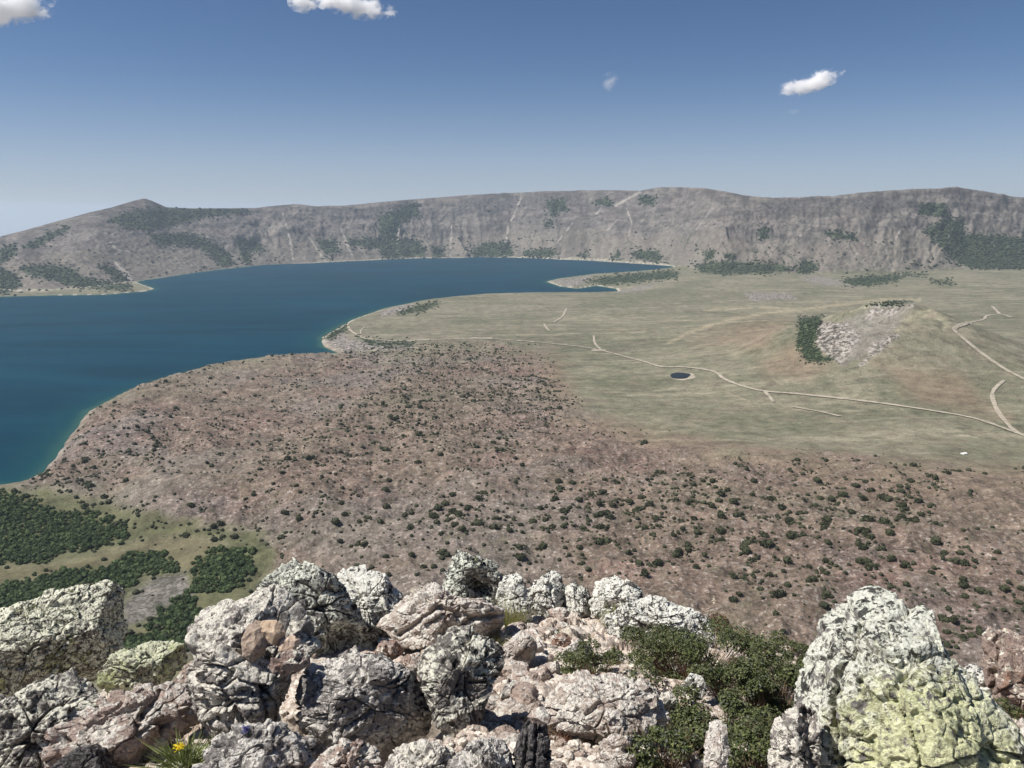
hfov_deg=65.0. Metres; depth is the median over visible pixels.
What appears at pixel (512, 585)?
boulder
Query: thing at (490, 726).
rubble stone
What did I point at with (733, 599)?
bush
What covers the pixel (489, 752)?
rock
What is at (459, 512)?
bush
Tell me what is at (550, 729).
grass tuft
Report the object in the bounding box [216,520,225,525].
bush
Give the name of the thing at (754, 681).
leafy shrub
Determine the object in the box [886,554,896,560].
bush
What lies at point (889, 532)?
bush
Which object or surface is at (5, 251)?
scrub
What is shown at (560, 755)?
rubble stone
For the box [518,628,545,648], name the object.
rubble stone
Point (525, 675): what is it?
rubble stone
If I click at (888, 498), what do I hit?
bush
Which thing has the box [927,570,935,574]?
bush
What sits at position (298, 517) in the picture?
bush
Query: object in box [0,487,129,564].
woodland
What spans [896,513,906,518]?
bush
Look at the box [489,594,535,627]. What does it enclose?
grass tuft
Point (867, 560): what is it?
bush
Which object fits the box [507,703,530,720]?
rubble stone
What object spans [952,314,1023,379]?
dirt track
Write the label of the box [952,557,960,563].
bush
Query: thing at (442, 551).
bush
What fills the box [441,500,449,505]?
bush
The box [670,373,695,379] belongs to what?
bare ground
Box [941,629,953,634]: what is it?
bush
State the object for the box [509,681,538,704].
rubble stone
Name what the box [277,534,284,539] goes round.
bush
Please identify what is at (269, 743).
boulder
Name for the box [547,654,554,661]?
rubble stone
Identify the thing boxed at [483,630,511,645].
grass tuft
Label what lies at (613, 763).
rubble stone
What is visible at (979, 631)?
bush
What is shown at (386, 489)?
bush
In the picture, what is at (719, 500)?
bush
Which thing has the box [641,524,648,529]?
bush
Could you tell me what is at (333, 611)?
boulder
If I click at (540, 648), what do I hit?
rubble stone
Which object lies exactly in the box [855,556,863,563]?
bush
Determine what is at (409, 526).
bush
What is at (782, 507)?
bush
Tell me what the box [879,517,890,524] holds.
bush
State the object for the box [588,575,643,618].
boulder
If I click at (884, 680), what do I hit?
boulder
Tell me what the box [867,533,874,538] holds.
bush
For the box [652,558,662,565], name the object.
bush
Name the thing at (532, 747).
tree stump
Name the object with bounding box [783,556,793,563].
bush
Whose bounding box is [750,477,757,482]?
bush
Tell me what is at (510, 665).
rubble stone
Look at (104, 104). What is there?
sky
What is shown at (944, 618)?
bush
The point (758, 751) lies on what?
leafy shrub
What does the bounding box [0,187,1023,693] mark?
terrain
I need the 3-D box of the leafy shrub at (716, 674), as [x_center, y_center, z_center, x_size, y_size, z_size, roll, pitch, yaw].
[1.015,1.321,3.684,0.636,0.374,0.470,-3,12,-12]
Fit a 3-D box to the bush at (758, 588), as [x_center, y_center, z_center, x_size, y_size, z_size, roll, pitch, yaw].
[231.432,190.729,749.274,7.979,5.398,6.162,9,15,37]
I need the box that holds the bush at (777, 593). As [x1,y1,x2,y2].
[771,589,785,598]
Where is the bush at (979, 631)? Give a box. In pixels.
[975,628,984,635]
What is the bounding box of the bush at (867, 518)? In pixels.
[861,515,875,521]
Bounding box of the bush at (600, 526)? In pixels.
[596,523,604,529]
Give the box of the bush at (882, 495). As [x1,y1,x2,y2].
[878,493,888,499]
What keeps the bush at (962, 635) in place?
on the terrain at (740, 329)
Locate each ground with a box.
[100,614,1018,767]
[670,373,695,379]
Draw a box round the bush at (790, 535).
[785,531,796,538]
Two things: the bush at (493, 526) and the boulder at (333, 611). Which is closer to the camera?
the boulder at (333, 611)
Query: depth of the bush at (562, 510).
977.08 m
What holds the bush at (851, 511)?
on the terrain at (740, 329)
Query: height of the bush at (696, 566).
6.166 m
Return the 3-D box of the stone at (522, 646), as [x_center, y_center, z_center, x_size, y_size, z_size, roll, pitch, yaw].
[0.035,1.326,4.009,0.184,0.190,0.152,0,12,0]
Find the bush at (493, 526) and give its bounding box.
[489,524,498,529]
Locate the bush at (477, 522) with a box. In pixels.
[473,519,482,525]
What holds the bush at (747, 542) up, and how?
on the terrain at (740, 329)
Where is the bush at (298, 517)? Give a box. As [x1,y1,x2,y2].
[295,515,302,520]
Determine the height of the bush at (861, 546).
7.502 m
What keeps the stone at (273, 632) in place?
on the boulder at (226, 681)
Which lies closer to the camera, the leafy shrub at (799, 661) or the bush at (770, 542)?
the leafy shrub at (799, 661)
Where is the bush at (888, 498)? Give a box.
[883,495,894,501]
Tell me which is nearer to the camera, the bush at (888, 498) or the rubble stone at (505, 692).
the rubble stone at (505, 692)
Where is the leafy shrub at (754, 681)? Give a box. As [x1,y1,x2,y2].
[715,654,802,724]
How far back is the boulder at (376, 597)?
5.16 m
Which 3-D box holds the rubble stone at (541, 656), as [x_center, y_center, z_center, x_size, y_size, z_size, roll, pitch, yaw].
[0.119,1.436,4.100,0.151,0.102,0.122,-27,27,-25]
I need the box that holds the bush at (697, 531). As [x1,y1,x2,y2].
[694,528,700,534]
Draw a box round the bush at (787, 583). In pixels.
[783,581,791,586]
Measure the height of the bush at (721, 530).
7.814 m
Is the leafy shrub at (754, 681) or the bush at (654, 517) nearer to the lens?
the leafy shrub at (754, 681)
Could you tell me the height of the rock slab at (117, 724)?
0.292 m
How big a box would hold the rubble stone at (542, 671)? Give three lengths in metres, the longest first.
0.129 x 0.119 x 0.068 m
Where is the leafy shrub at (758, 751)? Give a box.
[728,722,771,767]
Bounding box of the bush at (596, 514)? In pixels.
[593,512,599,517]
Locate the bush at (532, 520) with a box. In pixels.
[528,518,536,523]
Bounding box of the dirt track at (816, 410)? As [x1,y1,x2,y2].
[792,406,839,415]
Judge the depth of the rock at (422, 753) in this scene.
2.19 m
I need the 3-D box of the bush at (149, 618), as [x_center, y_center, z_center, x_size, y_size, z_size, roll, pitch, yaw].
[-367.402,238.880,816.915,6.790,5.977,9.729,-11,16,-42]
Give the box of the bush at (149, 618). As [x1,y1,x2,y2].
[146,616,153,621]
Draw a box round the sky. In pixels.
[0,0,1023,236]
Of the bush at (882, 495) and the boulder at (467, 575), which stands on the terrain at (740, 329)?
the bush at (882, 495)
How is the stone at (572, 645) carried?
on the ground at (576, 629)
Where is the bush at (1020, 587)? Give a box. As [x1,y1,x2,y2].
[1017,585,1023,590]
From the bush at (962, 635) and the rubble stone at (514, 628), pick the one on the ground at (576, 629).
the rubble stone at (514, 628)
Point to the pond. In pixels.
(679, 375)
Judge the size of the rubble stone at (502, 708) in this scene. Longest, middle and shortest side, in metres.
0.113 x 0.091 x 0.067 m
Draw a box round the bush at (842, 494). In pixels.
[837,491,848,496]
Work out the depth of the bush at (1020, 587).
743.87 m
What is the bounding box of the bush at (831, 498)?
[828,495,834,501]
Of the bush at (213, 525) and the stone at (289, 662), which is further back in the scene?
the bush at (213, 525)
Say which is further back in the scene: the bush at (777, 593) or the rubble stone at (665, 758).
the bush at (777, 593)
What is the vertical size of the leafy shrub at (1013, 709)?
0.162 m
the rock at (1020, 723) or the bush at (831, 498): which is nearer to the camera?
the rock at (1020, 723)
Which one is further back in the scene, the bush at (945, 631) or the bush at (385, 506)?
the bush at (385, 506)
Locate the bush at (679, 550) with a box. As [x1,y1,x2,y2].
[674,547,682,553]
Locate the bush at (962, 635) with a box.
[960,633,968,638]
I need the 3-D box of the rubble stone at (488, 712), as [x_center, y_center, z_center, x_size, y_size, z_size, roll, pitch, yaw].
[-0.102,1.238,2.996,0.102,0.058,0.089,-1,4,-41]
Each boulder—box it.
[0,579,128,696]
[0,667,105,767]
[97,640,187,692]
[184,583,321,738]
[192,718,316,767]
[255,557,378,656]
[295,644,431,751]
[337,564,403,636]
[417,624,504,740]
[442,549,502,604]
[495,572,532,622]
[527,571,564,617]
[563,582,591,618]
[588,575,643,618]
[767,702,821,767]
[794,586,1023,767]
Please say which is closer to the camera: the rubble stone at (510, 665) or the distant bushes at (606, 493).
the rubble stone at (510, 665)
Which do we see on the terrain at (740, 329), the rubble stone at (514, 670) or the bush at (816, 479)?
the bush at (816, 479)
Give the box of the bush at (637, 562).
[635,560,642,564]
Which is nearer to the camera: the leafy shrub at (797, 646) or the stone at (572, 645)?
the stone at (572, 645)
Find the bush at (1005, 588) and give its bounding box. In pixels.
[999,584,1010,591]
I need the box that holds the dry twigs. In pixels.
[548,730,573,741]
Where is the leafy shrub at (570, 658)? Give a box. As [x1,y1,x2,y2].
[549,634,625,674]
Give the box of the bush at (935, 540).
[930,536,941,544]
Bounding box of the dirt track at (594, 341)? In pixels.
[593,335,601,349]
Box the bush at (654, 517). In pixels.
[651,515,659,520]
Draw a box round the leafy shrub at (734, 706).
[665,680,791,756]
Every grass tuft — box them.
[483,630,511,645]
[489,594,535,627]
[520,684,557,735]
[595,599,627,627]
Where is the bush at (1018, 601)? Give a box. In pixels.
[1012,599,1023,604]
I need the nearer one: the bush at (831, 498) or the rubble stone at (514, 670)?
the rubble stone at (514, 670)
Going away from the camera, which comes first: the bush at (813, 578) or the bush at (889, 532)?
the bush at (813, 578)
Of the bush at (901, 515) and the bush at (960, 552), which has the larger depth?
the bush at (901, 515)
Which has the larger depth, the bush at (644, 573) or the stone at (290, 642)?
the bush at (644, 573)
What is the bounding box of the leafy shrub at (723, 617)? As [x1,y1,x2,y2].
[707,611,759,640]
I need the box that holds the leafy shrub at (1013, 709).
[993,697,1023,721]
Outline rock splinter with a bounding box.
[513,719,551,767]
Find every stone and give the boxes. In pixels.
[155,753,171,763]
[174,660,193,684]
[241,620,266,662]
[261,620,286,645]
[268,649,310,677]
[278,635,300,652]
[374,640,403,659]
[482,707,495,719]
[485,722,499,731]
[486,700,496,710]
[488,694,501,701]
[489,724,517,733]
[492,676,507,686]
[493,698,517,718]
[496,718,502,724]
[496,732,518,745]
[499,714,511,722]
[500,680,516,699]
[501,658,529,677]
[502,631,536,662]
[505,621,526,636]
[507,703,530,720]
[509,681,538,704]
[510,668,521,679]
[512,670,540,682]
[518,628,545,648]
[527,623,538,627]
[527,707,550,723]
[528,652,547,666]
[528,700,540,709]
[533,665,550,681]
[534,661,547,667]
[535,627,547,631]
[536,640,544,652]
[537,616,545,622]
[540,661,559,674]
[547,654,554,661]
[548,607,569,617]
[549,632,571,646]
[550,761,566,767]
[555,622,569,630]
[555,751,562,757]
[564,639,591,666]
[569,612,579,616]
[571,736,583,743]
[596,733,639,767]
[604,759,618,767]
[654,741,665,751]
[658,688,678,714]
[661,752,671,766]
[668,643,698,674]
[682,673,707,699]
[964,664,991,692]
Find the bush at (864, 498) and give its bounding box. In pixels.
[859,496,867,500]
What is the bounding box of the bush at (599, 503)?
[596,500,602,505]
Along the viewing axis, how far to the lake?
3180.72 m
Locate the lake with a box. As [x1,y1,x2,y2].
[0,257,672,484]
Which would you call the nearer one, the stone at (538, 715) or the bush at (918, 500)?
the stone at (538, 715)
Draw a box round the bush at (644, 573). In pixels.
[641,571,649,575]
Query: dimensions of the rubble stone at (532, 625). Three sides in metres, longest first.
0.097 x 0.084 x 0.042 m
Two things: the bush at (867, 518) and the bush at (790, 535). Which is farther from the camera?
the bush at (867, 518)
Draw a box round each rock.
[51,744,116,767]
[155,743,210,767]
[310,737,384,767]
[384,738,456,767]
[398,653,423,685]
[446,736,513,767]
[1015,717,1023,763]
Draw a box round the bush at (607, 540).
[604,537,611,542]
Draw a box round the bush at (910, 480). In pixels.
[906,478,914,482]
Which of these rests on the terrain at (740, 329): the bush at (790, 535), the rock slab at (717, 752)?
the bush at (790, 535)
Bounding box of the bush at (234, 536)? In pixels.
[230,533,238,538]
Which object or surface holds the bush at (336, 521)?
on the terrain at (740, 329)
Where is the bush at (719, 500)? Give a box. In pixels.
[715,497,723,502]
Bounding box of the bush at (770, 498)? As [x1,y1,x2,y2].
[766,496,773,500]
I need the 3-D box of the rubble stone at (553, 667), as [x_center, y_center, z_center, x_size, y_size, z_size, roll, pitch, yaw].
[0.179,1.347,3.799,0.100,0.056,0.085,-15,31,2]
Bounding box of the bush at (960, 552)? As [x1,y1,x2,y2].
[955,550,964,554]
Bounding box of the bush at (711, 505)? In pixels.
[708,503,714,507]
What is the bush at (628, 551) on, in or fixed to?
on the terrain at (740, 329)
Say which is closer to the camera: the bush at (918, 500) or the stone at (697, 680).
the stone at (697, 680)
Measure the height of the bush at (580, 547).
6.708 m
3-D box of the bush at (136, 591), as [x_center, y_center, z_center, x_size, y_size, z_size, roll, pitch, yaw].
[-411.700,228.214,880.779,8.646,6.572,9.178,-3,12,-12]
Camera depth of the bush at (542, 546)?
882.52 m
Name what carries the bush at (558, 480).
on the terrain at (740, 329)
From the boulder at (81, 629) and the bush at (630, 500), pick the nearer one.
the boulder at (81, 629)
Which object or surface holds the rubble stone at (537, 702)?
on the ground at (576, 629)
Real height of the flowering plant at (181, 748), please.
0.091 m
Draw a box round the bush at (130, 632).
[127,629,134,634]
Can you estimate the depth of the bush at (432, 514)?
983.14 m
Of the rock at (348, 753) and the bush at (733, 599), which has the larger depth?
the bush at (733, 599)
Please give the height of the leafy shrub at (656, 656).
0.564 m
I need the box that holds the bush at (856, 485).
[852,483,860,487]
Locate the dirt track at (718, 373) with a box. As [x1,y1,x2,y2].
[347,323,1023,435]
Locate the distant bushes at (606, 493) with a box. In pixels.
[4,339,1023,655]
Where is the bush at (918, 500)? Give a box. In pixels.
[914,497,923,502]
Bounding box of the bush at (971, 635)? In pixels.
[967,632,977,637]
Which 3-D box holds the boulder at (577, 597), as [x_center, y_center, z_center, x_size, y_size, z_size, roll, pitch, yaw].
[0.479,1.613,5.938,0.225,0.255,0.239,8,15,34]
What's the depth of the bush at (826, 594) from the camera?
732.31 m
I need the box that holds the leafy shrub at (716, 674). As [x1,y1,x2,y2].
[658,636,794,701]
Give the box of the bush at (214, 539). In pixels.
[210,536,217,541]
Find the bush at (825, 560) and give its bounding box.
[820,558,828,562]
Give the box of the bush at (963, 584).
[957,580,968,588]
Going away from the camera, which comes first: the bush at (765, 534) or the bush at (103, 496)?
the bush at (765, 534)
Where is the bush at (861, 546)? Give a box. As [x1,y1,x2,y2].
[857,543,868,549]
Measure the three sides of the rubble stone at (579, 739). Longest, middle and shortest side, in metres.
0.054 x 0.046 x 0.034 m
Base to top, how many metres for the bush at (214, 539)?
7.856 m
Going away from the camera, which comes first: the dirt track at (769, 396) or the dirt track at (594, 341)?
the dirt track at (769, 396)
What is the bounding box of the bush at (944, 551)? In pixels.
[940,550,948,554]
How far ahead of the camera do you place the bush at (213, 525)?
1008.22 m
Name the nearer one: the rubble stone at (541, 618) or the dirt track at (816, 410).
the rubble stone at (541, 618)
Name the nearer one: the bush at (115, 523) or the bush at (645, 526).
the bush at (645, 526)
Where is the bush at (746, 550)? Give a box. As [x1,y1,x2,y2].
[742,546,752,554]
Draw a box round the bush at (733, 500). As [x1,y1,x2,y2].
[729,498,737,503]
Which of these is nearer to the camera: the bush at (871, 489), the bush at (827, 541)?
the bush at (827, 541)
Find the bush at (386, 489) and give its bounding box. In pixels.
[381,486,389,491]
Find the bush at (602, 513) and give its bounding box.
[598,510,605,515]
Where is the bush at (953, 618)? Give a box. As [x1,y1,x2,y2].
[949,615,958,623]
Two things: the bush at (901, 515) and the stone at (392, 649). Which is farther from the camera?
the bush at (901, 515)
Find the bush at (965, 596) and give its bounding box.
[961,593,969,598]
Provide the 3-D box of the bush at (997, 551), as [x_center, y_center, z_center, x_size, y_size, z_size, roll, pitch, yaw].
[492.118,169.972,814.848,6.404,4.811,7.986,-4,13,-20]
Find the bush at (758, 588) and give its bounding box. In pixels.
[756,586,764,590]
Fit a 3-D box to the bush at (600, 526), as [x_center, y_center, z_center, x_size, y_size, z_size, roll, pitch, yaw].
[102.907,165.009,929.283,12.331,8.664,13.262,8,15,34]
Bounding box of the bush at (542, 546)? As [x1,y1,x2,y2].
[538,542,547,550]
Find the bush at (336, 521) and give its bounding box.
[330,518,340,524]
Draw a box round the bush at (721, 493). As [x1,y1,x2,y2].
[717,491,725,495]
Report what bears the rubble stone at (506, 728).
on the ground at (576, 629)
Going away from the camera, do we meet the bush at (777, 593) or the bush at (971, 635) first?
the bush at (971, 635)
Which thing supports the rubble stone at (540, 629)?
on the ground at (576, 629)
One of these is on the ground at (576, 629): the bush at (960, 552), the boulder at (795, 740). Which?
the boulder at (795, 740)
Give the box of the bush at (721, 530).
[716,527,725,533]
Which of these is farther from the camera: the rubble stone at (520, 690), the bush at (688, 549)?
the bush at (688, 549)
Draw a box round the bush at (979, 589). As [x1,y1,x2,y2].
[973,586,985,593]
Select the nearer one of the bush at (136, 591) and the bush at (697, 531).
the bush at (136, 591)
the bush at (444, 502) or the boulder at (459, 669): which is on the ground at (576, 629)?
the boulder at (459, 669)
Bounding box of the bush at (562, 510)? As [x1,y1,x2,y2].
[559,507,568,512]
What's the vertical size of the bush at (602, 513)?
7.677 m
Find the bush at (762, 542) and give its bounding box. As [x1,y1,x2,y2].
[759,539,767,545]
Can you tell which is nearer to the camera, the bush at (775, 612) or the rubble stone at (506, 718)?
the rubble stone at (506, 718)
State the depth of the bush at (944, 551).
819.12 m
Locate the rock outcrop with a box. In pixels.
[376,582,504,649]
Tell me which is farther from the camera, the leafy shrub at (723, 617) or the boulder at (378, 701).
the leafy shrub at (723, 617)
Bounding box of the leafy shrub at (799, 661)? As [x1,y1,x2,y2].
[766,648,804,688]
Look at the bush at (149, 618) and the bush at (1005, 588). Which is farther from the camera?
the bush at (149, 618)
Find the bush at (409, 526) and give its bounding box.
[406,524,413,529]
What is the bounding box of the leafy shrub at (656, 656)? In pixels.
[600,614,794,696]
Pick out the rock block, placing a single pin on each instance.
(1002, 663)
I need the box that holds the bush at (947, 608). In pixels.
[944,605,951,610]
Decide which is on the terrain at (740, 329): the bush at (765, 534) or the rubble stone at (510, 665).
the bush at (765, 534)
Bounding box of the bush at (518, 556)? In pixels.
[515,553,523,560]
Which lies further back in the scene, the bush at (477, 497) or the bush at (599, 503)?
the bush at (477, 497)
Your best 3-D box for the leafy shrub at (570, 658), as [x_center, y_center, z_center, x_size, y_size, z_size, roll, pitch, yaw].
[0.365,1.324,3.953,0.334,0.244,0.373,-4,13,-19]
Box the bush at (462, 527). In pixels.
[457,525,465,530]
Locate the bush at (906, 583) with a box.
[903,581,910,586]
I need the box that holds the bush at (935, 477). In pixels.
[932,474,937,479]
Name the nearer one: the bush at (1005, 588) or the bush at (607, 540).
the bush at (1005, 588)
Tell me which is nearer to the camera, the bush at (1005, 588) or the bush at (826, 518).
the bush at (1005, 588)
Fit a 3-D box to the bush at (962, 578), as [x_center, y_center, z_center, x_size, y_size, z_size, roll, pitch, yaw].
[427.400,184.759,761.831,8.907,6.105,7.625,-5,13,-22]
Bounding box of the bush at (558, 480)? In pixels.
[555,478,562,483]
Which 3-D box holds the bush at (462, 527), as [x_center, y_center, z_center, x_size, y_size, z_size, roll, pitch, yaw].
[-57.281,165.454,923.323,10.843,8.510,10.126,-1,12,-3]
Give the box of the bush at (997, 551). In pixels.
[994,549,1001,553]
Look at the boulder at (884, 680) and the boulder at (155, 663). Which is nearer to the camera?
the boulder at (884, 680)
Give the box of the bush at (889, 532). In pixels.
[885,529,895,535]
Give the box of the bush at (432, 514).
[429,511,437,518]
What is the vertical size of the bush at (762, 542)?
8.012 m
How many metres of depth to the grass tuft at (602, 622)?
5.23 m
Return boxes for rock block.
[980,626,1023,718]
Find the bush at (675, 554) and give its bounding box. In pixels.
[672,552,680,556]
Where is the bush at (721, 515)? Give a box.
[717,511,725,518]
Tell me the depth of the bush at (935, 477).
1048.19 m
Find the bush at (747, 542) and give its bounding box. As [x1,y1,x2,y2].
[742,539,751,544]
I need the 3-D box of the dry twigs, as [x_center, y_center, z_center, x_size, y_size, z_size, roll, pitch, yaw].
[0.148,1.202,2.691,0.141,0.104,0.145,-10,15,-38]
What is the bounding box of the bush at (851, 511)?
[847,509,855,513]
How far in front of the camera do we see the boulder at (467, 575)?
6.93 m
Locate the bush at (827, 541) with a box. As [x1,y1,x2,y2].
[824,539,831,543]
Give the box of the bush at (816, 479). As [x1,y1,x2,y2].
[813,476,822,482]
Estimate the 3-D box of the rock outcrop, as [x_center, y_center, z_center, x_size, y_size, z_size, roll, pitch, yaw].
[-0.409,1.350,4.602,0.738,0.370,0.338,0,12,0]
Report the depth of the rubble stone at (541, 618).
5.60 m
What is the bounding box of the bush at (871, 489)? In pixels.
[866,487,875,491]
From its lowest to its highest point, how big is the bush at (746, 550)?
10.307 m
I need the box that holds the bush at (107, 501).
[105,499,112,503]
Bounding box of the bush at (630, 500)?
[625,498,633,503]
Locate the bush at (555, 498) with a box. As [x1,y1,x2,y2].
[552,495,558,500]
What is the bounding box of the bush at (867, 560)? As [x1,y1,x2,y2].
[863,557,872,563]
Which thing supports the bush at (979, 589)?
on the terrain at (740, 329)
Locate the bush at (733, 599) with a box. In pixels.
[728,596,738,602]
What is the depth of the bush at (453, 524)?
942.65 m
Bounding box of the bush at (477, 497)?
[474,495,482,499]
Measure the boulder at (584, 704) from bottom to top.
0.217 m
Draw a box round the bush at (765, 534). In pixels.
[761,532,769,537]
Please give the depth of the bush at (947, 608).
707.57 m
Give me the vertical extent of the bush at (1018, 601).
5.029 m
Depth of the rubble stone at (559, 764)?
2.44 m
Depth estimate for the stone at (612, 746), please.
2.50 m
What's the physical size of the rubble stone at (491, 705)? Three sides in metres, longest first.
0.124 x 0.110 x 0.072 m
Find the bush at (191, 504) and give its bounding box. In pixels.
[186,502,195,506]
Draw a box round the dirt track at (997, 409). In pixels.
[990,380,1022,433]
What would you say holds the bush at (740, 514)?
on the terrain at (740, 329)
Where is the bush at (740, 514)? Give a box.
[738,511,744,516]
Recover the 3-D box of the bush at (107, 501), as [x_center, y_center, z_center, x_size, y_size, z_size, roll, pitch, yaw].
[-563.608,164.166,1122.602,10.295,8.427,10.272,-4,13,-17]
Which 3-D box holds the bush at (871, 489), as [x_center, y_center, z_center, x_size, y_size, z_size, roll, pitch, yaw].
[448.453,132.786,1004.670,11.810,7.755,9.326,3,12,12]
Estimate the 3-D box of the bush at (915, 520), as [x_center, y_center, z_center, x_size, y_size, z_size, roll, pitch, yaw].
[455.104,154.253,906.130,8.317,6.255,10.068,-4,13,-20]
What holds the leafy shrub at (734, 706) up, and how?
on the ground at (576, 629)
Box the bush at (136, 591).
[132,589,139,594]
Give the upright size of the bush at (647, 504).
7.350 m
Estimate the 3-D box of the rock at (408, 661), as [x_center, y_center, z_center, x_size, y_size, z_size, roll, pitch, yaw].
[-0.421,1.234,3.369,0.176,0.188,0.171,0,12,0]
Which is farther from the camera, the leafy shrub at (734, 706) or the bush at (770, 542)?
the bush at (770, 542)
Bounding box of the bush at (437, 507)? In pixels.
[433,504,441,510]
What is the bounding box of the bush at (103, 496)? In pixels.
[100,494,108,498]
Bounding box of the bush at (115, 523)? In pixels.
[112,521,119,526]
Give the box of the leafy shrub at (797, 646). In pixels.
[769,629,808,653]
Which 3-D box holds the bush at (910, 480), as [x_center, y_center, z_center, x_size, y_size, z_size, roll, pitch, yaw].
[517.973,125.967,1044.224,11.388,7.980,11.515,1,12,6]
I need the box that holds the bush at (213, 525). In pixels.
[209,523,216,528]
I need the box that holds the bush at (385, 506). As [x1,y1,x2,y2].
[382,503,389,508]
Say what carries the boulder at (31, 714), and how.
on the ground at (576, 629)
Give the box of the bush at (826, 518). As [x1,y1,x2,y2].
[821,515,831,521]
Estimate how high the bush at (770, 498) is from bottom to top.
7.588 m
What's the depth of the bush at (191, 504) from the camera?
1055.40 m
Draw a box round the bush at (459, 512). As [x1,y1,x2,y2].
[453,509,462,515]
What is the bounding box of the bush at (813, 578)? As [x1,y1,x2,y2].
[807,575,817,581]
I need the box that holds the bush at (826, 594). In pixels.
[821,590,831,597]
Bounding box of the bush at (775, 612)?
[772,610,779,615]
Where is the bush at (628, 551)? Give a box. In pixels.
[624,549,631,554]
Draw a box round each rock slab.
[41,681,199,767]
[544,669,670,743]
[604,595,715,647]
[703,719,730,767]
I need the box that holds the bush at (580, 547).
[576,544,583,549]
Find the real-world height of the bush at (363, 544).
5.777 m
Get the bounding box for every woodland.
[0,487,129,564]
[0,559,142,607]
[120,550,179,575]
[123,629,188,651]
[143,588,201,632]
[189,544,257,592]
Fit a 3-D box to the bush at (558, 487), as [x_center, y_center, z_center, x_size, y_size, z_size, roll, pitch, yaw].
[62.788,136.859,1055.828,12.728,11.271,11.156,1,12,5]
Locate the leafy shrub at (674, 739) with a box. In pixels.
[623,715,708,767]
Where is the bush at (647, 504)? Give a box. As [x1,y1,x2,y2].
[644,501,652,506]
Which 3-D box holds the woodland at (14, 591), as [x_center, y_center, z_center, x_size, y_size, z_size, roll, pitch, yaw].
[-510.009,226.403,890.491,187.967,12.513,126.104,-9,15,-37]
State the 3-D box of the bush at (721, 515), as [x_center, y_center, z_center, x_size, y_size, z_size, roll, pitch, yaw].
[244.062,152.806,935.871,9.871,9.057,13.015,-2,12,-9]
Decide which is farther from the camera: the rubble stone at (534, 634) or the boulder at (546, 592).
the boulder at (546, 592)
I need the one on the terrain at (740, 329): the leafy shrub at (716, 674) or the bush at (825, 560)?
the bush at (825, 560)
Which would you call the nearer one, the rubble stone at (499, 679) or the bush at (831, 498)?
the rubble stone at (499, 679)
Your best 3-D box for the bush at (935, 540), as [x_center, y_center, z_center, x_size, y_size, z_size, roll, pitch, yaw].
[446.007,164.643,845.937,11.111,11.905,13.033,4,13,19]
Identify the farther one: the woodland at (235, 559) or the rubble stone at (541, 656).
the woodland at (235, 559)
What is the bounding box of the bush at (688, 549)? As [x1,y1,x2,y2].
[685,547,691,551]
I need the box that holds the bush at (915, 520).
[911,517,919,522]
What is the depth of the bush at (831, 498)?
990.15 m
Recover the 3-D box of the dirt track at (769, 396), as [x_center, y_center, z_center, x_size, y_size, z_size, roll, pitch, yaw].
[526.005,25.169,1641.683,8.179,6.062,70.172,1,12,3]
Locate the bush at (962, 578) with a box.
[959,575,967,580]
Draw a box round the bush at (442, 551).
[437,548,446,554]
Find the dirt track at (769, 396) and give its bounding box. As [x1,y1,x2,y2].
[763,391,774,401]
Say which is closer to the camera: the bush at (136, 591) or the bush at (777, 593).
the bush at (777, 593)
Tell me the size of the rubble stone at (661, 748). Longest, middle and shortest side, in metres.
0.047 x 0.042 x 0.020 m
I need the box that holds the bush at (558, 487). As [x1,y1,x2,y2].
[555,484,564,490]
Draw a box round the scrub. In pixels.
[0,194,1023,364]
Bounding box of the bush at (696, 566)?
[692,564,699,568]
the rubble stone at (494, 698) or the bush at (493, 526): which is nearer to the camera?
the rubble stone at (494, 698)
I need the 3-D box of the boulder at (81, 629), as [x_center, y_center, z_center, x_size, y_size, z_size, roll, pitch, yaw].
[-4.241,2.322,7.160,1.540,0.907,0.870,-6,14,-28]
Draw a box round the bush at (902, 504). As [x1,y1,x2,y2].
[899,502,906,506]
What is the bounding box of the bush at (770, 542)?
[765,539,773,546]
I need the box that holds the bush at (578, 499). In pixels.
[574,497,582,501]
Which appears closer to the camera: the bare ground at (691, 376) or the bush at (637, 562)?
the bush at (637, 562)
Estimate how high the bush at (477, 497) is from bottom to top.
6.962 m
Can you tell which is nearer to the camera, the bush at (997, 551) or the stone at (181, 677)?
the stone at (181, 677)
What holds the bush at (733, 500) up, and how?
on the terrain at (740, 329)
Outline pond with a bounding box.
[670,373,690,377]
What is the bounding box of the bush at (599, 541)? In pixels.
[594,537,603,544]
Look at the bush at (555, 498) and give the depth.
1026.17 m
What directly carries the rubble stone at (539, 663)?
on the ground at (576, 629)
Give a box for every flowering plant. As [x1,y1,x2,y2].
[124,722,230,767]
[239,722,257,735]
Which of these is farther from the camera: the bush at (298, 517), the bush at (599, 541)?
the bush at (298, 517)
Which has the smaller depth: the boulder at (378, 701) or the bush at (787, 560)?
the boulder at (378, 701)
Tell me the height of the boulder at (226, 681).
0.556 m
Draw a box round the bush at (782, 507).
[777,504,786,509]
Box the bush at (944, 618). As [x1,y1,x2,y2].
[938,613,950,622]
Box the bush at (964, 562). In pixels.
[958,560,970,565]
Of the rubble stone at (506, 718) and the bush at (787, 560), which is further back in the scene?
the bush at (787, 560)
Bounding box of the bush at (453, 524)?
[450,521,458,526]
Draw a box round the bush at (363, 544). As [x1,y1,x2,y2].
[360,542,367,546]

